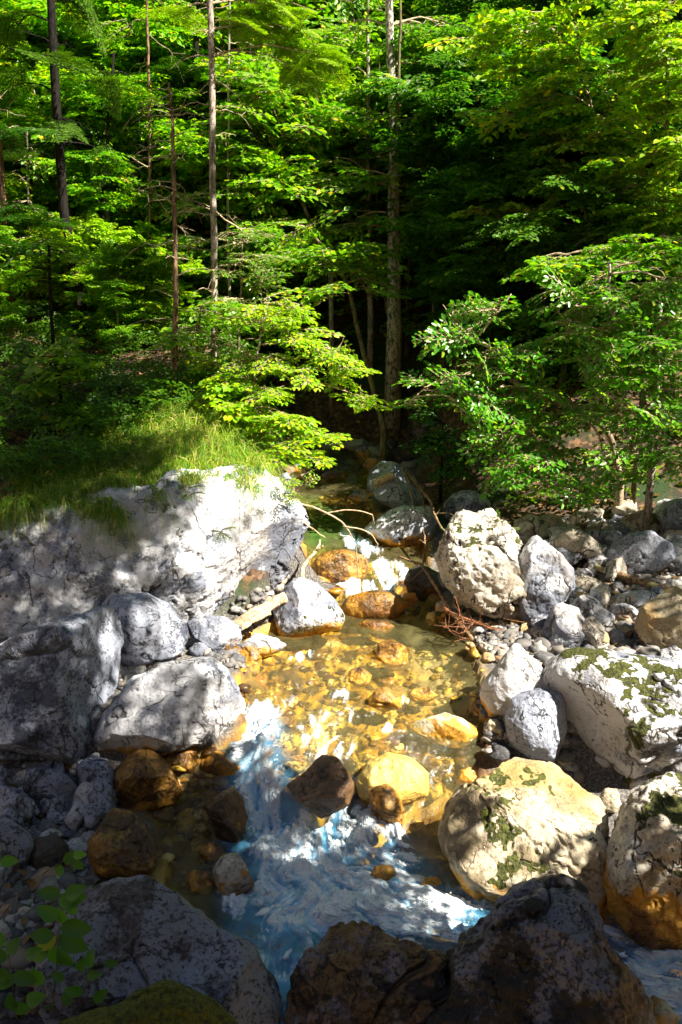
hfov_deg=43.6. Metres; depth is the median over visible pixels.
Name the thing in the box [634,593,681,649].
boulder
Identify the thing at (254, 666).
stone
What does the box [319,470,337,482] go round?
stone
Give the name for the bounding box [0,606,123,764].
boulder
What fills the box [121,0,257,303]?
spruce
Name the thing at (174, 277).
tree
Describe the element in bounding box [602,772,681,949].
boulder
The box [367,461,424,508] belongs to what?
boulder
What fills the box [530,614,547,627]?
stone
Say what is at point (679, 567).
stone
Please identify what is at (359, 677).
stone
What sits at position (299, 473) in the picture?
stone
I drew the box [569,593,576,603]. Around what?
stone
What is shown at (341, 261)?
beech tree
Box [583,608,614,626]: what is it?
stone
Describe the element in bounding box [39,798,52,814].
stone
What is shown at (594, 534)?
stone
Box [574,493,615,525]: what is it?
branch
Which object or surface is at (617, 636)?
stone
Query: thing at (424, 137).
beech tree
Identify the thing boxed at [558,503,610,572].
root mass
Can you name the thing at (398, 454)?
boulder
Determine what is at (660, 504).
stone
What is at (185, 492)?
herb
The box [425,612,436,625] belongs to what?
stone
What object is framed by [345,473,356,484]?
stone
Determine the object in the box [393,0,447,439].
beech tree
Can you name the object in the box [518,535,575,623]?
boulder
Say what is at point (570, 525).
boulder
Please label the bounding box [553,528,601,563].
stone
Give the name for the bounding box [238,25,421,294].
beech tree
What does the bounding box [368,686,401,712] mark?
stone
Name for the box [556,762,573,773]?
stone
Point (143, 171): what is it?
beech tree
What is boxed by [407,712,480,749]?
boulder
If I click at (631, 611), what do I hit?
stone
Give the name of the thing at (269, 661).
stone
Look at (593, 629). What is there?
boulder
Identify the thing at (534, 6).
beech tree
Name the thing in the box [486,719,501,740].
stone
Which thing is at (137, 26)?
beech tree
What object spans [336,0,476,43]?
beech tree
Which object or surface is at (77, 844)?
stone
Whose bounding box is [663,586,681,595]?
stone
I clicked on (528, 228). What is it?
beech tree
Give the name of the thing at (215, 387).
maple tree
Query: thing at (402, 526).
boulder
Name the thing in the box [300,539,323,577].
driftwood stick
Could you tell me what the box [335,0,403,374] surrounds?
young tree
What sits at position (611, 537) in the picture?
stone
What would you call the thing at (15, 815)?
stone
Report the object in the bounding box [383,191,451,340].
young tree
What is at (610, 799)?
stone
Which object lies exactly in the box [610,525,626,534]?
stone
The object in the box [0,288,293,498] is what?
undergrowth
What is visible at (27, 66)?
beech tree
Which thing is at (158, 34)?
beech tree
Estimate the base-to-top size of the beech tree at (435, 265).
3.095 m
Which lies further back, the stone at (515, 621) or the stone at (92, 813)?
the stone at (515, 621)
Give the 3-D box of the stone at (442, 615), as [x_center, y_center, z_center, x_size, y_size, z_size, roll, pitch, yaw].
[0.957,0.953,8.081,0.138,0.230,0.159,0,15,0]
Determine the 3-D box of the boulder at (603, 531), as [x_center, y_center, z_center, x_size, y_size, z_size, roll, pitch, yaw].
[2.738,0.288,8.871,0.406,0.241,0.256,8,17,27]
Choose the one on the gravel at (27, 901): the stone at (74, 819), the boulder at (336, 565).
the stone at (74, 819)
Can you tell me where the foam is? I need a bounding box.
[226,700,681,1018]
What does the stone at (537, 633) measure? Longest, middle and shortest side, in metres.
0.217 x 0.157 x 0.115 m
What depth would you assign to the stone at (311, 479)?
11.59 m
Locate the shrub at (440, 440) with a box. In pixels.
[398,399,498,502]
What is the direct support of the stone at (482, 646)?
on the ground at (428, 812)
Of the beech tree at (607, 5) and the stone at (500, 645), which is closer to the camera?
the stone at (500, 645)
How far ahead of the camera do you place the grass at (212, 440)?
8.21 m
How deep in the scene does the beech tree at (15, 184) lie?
12.46 m
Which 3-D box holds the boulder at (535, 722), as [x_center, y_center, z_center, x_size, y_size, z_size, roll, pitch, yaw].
[1.411,1.526,6.161,0.455,0.516,0.478,0,15,0]
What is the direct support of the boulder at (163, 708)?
on the ground at (428, 812)
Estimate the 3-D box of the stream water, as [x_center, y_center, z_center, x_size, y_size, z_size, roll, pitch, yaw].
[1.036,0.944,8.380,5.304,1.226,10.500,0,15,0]
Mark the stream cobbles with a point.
(191, 829)
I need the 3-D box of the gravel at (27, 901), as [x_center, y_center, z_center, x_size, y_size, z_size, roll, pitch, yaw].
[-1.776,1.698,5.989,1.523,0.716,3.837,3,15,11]
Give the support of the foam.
on the stream water
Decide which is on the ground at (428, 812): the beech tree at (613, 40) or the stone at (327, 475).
the beech tree at (613, 40)
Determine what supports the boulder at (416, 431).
on the ground at (428, 812)
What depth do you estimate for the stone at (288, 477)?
11.02 m
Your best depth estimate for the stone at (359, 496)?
10.76 m
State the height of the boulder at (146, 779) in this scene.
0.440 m
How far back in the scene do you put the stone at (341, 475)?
11.71 m
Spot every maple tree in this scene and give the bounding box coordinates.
[11,337,108,448]
[185,349,280,432]
[423,0,664,361]
[570,0,681,408]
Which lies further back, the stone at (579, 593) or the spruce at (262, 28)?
the spruce at (262, 28)
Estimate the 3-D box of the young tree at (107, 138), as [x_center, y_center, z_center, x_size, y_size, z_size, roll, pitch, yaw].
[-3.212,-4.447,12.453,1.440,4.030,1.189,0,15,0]
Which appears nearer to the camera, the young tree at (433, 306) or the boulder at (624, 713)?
the boulder at (624, 713)
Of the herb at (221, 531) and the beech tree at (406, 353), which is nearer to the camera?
the herb at (221, 531)
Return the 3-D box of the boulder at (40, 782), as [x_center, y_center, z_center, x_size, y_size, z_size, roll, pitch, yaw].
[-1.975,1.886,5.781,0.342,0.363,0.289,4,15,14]
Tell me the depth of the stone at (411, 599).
8.39 m
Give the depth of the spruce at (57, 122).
11.31 m
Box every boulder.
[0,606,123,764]
[0,817,33,868]
[22,764,76,810]
[30,832,69,869]
[34,874,282,1023]
[58,979,237,1023]
[76,757,113,786]
[87,808,157,878]
[94,657,245,755]
[102,592,188,667]
[113,748,181,810]
[187,615,241,653]
[200,751,242,777]
[203,786,247,845]
[212,852,253,899]
[273,577,344,639]
[283,920,449,1023]
[286,754,354,818]
[311,549,368,584]
[354,752,428,804]
[364,505,436,549]
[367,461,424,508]
[386,444,415,463]
[404,564,444,600]
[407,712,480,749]
[409,409,435,441]
[426,873,656,1023]
[434,508,527,619]
[438,757,608,918]
[443,490,491,520]
[479,643,545,716]
[503,688,566,761]
[513,514,548,544]
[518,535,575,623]
[542,602,586,647]
[543,647,681,788]
[562,523,583,531]
[582,616,604,647]
[592,529,623,535]
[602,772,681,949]
[606,530,676,573]
[620,512,660,533]
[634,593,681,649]
[663,519,681,534]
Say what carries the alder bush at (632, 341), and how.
on the ground at (428, 812)
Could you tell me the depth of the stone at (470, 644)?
7.29 m
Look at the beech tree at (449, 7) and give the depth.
13.15 m
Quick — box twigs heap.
[443,596,495,640]
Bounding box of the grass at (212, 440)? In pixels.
[0,372,312,574]
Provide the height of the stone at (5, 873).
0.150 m
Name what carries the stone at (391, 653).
in the stream water
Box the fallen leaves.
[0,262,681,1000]
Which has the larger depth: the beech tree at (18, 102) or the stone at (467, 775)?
the beech tree at (18, 102)
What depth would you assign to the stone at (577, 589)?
7.88 m
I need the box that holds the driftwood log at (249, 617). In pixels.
[232,592,287,630]
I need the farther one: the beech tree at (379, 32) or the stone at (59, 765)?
the beech tree at (379, 32)
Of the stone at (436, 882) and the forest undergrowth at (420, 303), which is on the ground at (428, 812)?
the forest undergrowth at (420, 303)
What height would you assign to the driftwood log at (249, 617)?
0.216 m
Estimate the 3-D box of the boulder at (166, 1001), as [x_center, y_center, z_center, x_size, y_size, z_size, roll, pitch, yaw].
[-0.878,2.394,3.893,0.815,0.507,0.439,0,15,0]
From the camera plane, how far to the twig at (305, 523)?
8.11 m
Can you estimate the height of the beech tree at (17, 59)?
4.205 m
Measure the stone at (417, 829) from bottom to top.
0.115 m
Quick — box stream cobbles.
[154,466,484,899]
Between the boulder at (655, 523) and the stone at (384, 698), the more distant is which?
the boulder at (655, 523)
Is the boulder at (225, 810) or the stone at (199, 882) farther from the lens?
the boulder at (225, 810)
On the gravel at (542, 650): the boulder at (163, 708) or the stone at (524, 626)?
the stone at (524, 626)
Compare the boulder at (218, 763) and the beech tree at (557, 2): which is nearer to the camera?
the boulder at (218, 763)
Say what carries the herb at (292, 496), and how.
attached to the rock outcrop
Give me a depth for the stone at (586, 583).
8.05 m
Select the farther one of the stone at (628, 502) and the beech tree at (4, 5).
the beech tree at (4, 5)
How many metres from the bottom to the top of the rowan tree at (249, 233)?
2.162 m
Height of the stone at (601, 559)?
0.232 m
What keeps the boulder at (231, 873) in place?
in the stream water
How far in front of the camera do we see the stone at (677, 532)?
8.58 m
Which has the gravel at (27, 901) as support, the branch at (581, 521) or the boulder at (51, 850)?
the boulder at (51, 850)
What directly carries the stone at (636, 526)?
on the ground at (428, 812)
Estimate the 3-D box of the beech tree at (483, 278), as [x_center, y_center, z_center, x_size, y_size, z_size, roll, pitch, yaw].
[2.229,-3.248,11.245,2.972,3.095,2.936,14,21,43]
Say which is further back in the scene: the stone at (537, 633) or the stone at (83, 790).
the stone at (537, 633)
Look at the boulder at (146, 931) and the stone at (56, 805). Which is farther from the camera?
the stone at (56, 805)
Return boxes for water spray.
[241,704,681,1008]
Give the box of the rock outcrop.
[0,464,309,637]
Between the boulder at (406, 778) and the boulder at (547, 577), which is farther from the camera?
the boulder at (547, 577)
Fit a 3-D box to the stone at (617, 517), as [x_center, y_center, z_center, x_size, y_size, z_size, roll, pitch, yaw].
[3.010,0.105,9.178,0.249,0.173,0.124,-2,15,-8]
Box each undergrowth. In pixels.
[0,172,681,508]
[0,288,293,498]
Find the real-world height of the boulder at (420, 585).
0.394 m
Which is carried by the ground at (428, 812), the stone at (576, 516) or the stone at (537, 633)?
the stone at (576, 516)
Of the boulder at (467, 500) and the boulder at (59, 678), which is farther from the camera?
the boulder at (467, 500)
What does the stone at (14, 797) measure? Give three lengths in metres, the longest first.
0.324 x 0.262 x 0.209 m
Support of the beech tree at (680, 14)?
on the ground at (428, 812)
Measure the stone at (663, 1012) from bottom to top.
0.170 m
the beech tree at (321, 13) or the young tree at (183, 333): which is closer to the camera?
the young tree at (183, 333)
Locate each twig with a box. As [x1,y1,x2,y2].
[289,500,324,537]
[302,503,380,585]
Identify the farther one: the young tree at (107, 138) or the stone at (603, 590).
the young tree at (107, 138)
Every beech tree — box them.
[0,0,47,44]
[0,0,218,221]
[0,1,46,171]
[0,20,105,187]
[0,66,139,309]
[0,106,92,283]
[0,204,67,317]
[0,225,37,334]
[10,64,203,325]
[11,0,301,237]
[23,210,136,329]
[29,0,169,65]
[64,237,160,351]
[85,72,312,328]
[98,0,225,80]
[98,234,207,339]
[106,107,360,349]
[122,43,355,301]
[162,0,422,88]
[180,0,329,58]
[185,40,374,413]
[205,287,396,473]
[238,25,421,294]
[243,206,411,460]
[268,0,479,427]
[306,0,411,156]
[306,147,423,315]
[321,37,448,290]
[331,67,487,300]
[331,181,425,338]
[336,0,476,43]
[357,12,564,267]
[360,185,442,356]
[370,40,586,296]
[374,0,568,131]
[374,134,621,384]
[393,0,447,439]
[393,124,580,352]
[417,0,639,109]
[434,46,654,310]
[455,148,681,398]
[465,0,624,173]
[500,56,681,320]
[566,0,681,157]
[574,0,681,91]
[577,72,681,331]
[623,65,681,234]
[635,0,681,33]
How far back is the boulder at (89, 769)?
5.84 m
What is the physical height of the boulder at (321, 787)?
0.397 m
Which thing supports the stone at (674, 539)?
on the gravel at (542, 650)
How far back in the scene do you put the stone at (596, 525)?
8.98 m
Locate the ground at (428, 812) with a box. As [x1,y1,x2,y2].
[0,188,681,1023]
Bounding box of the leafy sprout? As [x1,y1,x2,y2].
[0,845,118,1018]
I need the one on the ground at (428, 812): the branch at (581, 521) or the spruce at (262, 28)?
the spruce at (262, 28)
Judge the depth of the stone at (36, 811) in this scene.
5.64 m
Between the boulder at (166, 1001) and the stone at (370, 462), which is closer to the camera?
the boulder at (166, 1001)
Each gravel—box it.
[0,641,245,1020]
[230,513,681,783]
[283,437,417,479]
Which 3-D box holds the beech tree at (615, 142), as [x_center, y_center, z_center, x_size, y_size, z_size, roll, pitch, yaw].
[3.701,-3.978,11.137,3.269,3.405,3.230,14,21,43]
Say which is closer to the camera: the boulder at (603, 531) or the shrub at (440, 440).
the boulder at (603, 531)
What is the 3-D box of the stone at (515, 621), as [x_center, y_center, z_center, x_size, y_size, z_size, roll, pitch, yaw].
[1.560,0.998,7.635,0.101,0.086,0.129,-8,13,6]
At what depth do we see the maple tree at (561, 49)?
9.77 m
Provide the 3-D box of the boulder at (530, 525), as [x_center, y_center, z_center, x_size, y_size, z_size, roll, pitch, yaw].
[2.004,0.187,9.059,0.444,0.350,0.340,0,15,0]
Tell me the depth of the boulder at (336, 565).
8.69 m
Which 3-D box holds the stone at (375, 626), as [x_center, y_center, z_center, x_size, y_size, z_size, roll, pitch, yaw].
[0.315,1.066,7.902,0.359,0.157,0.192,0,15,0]
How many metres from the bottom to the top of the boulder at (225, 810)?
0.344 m
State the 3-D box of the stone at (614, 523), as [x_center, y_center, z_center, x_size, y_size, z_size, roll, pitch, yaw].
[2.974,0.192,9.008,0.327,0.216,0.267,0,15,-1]
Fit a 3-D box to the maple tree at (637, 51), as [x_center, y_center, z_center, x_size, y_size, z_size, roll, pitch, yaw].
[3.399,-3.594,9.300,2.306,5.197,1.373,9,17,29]
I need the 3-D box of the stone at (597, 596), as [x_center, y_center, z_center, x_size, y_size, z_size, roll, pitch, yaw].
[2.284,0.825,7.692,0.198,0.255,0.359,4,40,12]
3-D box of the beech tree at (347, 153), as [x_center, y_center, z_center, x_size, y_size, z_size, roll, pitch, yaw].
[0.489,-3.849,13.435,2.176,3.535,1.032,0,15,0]
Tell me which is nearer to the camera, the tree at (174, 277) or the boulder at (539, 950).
the boulder at (539, 950)
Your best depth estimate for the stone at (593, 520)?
9.07 m
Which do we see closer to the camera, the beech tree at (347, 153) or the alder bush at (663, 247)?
the alder bush at (663, 247)
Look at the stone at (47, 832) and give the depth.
5.39 m
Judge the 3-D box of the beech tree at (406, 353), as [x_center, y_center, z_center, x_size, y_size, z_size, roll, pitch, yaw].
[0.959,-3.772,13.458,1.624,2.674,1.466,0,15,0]
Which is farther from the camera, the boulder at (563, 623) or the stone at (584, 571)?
the stone at (584, 571)
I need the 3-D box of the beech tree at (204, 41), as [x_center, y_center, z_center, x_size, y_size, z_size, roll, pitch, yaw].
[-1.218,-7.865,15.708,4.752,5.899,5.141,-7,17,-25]
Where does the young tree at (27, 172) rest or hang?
on the ground at (428, 812)
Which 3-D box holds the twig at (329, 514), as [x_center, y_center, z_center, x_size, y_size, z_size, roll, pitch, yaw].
[-0.051,0.307,8.246,0.878,0.871,0.036,0,15,0]
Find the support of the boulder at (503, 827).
on the ground at (428, 812)
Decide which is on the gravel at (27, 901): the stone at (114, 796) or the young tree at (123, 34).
the stone at (114, 796)
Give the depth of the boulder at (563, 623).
7.10 m
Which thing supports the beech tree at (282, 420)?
on the ground at (428, 812)
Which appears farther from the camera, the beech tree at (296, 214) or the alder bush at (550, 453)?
the beech tree at (296, 214)
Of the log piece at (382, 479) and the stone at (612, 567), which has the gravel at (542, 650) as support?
the stone at (612, 567)
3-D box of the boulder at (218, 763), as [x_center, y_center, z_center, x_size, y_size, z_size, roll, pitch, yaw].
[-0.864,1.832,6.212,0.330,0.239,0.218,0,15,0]
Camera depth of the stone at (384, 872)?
5.35 m
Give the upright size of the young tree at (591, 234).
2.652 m
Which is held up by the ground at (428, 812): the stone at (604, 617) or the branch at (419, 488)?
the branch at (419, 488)
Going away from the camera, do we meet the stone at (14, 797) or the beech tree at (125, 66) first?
the stone at (14, 797)
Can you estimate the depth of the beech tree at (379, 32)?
14.70 m
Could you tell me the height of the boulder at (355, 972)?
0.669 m
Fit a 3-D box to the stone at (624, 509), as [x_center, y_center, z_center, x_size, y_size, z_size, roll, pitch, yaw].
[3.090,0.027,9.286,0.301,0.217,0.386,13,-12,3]
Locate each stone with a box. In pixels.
[0,769,10,784]
[0,787,32,820]
[0,807,23,825]
[0,864,12,886]
[12,768,26,784]
[18,786,34,806]
[28,831,41,840]
[32,804,41,816]
[39,760,52,767]
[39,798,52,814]
[39,828,61,836]
[45,797,65,812]
[45,810,68,824]
[51,761,64,771]
[65,799,86,829]
[67,836,91,858]
[72,782,92,805]
[73,758,82,775]
[82,803,105,828]
[87,777,116,816]
[89,752,99,756]
[113,788,117,802]
[162,747,200,772]
[184,870,215,896]
[197,841,222,864]
[205,775,228,789]
[247,660,259,675]
[261,656,276,665]
[281,473,291,486]
[293,464,305,478]
[305,475,319,483]
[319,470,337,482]
[338,472,344,481]
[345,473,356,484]
[347,489,372,504]
[349,667,371,687]
[354,444,370,461]
[356,619,394,633]
[363,458,377,470]
[367,783,404,825]
[368,446,377,457]
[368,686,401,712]
[370,864,394,880]
[375,639,408,668]
[401,593,417,606]
[407,687,438,701]
[408,819,426,838]
[421,876,443,891]
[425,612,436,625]
[435,600,448,622]
[455,765,477,784]
[465,642,475,651]
[476,641,492,652]
[481,652,494,662]
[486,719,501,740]
[497,643,507,648]
[510,618,520,624]
[520,623,529,632]
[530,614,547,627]
[533,629,543,638]
[541,514,569,526]
[547,524,568,546]
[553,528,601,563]
[554,547,583,565]
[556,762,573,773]
[565,587,584,604]
[568,506,603,530]
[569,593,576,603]
[570,594,604,616]
[574,568,593,577]
[574,575,601,592]
[576,591,588,596]
[583,530,603,543]
[583,553,608,575]
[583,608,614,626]
[585,520,609,529]
[588,517,605,523]
[588,583,610,608]
[589,587,604,605]
[599,788,621,812]
[601,530,622,545]
[601,544,609,553]
[601,631,609,643]
[604,557,626,581]
[606,520,630,531]
[608,594,638,607]
[608,603,637,618]
[609,630,625,644]
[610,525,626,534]
[611,499,636,513]
[611,503,638,518]
[611,514,624,519]
[620,510,643,532]
[622,590,656,607]
[650,586,662,594]
[650,995,678,1023]
[653,508,660,513]
[656,498,681,529]
[656,499,670,507]
[659,645,681,659]
[662,530,681,538]
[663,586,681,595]
[665,533,681,566]
[665,562,676,570]
[677,562,681,573]
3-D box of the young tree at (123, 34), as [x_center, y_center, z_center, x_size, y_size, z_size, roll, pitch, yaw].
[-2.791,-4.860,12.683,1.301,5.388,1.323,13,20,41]
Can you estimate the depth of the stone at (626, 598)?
7.66 m
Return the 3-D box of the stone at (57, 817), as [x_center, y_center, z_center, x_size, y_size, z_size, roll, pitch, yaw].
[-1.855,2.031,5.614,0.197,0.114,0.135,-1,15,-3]
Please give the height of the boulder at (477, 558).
1.081 m
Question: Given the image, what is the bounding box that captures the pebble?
[189,642,208,656]
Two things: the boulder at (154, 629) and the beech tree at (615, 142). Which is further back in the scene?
the beech tree at (615, 142)
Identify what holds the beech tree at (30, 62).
on the ground at (428, 812)
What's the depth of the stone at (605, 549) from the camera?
8.56 m
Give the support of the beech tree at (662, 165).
on the ground at (428, 812)
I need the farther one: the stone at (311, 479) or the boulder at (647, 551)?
the stone at (311, 479)
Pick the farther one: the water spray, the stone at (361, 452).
the stone at (361, 452)
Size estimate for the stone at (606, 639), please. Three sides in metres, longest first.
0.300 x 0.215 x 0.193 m
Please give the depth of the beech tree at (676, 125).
10.26 m
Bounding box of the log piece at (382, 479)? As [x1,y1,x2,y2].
[373,471,394,487]
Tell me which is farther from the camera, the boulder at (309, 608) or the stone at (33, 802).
the boulder at (309, 608)
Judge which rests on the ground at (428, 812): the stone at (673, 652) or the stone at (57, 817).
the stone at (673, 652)
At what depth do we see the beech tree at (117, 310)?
10.95 m
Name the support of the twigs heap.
on the branch at (472, 622)
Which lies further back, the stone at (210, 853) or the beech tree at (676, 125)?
the beech tree at (676, 125)
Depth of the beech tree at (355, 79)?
13.43 m
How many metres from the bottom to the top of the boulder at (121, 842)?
0.371 m
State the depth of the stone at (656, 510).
8.95 m
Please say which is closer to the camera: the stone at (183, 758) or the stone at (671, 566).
the stone at (183, 758)
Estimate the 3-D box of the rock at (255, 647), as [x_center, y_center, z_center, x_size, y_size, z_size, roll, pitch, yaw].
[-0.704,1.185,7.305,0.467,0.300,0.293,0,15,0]
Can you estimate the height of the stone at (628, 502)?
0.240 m
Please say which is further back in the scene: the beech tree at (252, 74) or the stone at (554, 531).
the beech tree at (252, 74)
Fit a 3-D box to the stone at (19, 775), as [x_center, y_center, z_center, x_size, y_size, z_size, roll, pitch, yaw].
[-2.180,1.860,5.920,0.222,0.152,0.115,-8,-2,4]
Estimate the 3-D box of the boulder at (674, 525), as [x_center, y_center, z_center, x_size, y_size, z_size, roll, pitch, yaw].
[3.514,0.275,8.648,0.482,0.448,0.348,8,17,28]
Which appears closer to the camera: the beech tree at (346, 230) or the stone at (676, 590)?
the stone at (676, 590)
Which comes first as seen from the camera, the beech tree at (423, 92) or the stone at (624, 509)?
the stone at (624, 509)
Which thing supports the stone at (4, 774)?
on the gravel at (27, 901)
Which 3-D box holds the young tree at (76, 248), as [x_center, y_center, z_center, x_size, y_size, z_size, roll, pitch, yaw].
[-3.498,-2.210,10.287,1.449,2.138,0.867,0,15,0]
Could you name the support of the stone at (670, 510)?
on the ground at (428, 812)
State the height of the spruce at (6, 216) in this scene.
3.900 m
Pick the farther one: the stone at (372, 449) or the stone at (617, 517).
the stone at (372, 449)
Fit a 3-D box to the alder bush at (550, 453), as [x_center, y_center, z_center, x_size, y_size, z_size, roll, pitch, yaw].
[1.696,-0.935,8.783,2.471,2.606,1.247,5,16,17]
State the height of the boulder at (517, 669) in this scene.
0.548 m
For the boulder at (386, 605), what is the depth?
8.03 m
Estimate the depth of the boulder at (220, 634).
7.11 m
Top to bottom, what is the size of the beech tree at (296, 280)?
4.330 m
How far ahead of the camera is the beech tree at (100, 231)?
11.86 m
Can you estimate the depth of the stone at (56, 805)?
5.66 m
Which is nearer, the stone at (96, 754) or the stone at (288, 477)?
the stone at (96, 754)
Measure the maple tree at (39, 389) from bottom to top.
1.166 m
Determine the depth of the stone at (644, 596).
7.66 m
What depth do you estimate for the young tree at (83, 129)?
12.10 m
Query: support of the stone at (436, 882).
in the stream water
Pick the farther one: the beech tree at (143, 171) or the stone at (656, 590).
the beech tree at (143, 171)
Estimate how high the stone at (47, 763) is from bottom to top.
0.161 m
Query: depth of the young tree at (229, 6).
12.06 m
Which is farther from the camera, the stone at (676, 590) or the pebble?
the stone at (676, 590)
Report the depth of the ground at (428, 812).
8.00 m
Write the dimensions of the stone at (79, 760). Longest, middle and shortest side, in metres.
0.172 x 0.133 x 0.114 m
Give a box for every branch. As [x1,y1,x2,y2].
[398,529,473,641]
[402,467,452,530]
[435,595,575,640]
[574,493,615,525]
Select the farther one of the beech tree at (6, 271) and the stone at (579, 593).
the beech tree at (6, 271)
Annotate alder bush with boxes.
[387,291,623,510]
[499,233,681,504]
[524,251,681,531]
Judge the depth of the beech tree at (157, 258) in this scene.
11.14 m
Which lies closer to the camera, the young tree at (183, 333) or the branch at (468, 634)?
the branch at (468, 634)
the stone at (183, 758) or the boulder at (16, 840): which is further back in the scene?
the stone at (183, 758)
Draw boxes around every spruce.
[0,0,159,335]
[0,86,78,338]
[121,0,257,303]
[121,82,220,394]
[132,0,354,376]
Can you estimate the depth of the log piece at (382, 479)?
9.86 m
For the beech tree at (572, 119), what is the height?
3.714 m
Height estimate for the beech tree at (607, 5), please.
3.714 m
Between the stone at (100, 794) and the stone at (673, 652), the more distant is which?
the stone at (673, 652)
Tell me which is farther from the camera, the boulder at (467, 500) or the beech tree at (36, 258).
the beech tree at (36, 258)
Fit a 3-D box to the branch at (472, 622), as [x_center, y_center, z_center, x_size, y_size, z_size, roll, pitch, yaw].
[1.477,1.036,7.528,1.379,0.698,0.615,-6,16,-20]
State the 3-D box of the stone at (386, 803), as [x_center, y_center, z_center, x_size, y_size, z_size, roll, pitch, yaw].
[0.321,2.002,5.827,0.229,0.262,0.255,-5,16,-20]
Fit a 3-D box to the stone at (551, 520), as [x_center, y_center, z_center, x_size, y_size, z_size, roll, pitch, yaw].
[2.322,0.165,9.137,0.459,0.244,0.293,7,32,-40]
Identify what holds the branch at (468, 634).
on the ground at (428, 812)
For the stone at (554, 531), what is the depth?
8.70 m
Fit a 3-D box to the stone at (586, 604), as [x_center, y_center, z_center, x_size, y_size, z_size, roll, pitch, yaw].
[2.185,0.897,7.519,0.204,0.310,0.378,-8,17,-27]
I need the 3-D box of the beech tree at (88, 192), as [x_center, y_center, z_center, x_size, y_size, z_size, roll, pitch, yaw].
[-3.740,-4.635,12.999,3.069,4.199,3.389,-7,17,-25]
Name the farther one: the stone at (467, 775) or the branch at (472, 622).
the branch at (472, 622)
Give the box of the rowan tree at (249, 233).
[159,191,298,373]
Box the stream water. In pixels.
[164,450,681,1023]
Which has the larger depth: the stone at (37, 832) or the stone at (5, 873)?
the stone at (37, 832)
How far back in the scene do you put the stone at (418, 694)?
6.70 m
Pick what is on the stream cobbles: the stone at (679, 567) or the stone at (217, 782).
the stone at (217, 782)
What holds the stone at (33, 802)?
on the gravel at (27, 901)
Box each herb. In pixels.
[178,479,205,500]
[211,526,235,542]
[275,473,319,504]
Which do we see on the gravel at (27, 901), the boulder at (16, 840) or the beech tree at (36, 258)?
the boulder at (16, 840)
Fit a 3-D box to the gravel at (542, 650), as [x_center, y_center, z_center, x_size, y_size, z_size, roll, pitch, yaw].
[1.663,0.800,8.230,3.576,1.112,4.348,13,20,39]
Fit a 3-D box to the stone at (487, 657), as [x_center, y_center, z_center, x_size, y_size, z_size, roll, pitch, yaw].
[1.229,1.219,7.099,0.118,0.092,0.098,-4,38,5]
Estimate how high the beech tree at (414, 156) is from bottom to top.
3.714 m
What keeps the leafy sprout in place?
on the ground at (428, 812)
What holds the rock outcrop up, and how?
on the ground at (428, 812)
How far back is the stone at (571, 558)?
8.43 m
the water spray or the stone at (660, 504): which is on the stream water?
the water spray
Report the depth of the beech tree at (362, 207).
13.02 m
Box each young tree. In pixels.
[0,235,102,364]
[5,131,83,322]
[21,103,133,318]
[67,52,166,326]
[87,0,196,252]
[150,301,257,383]
[174,1,275,341]
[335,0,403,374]
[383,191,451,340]
[546,171,681,388]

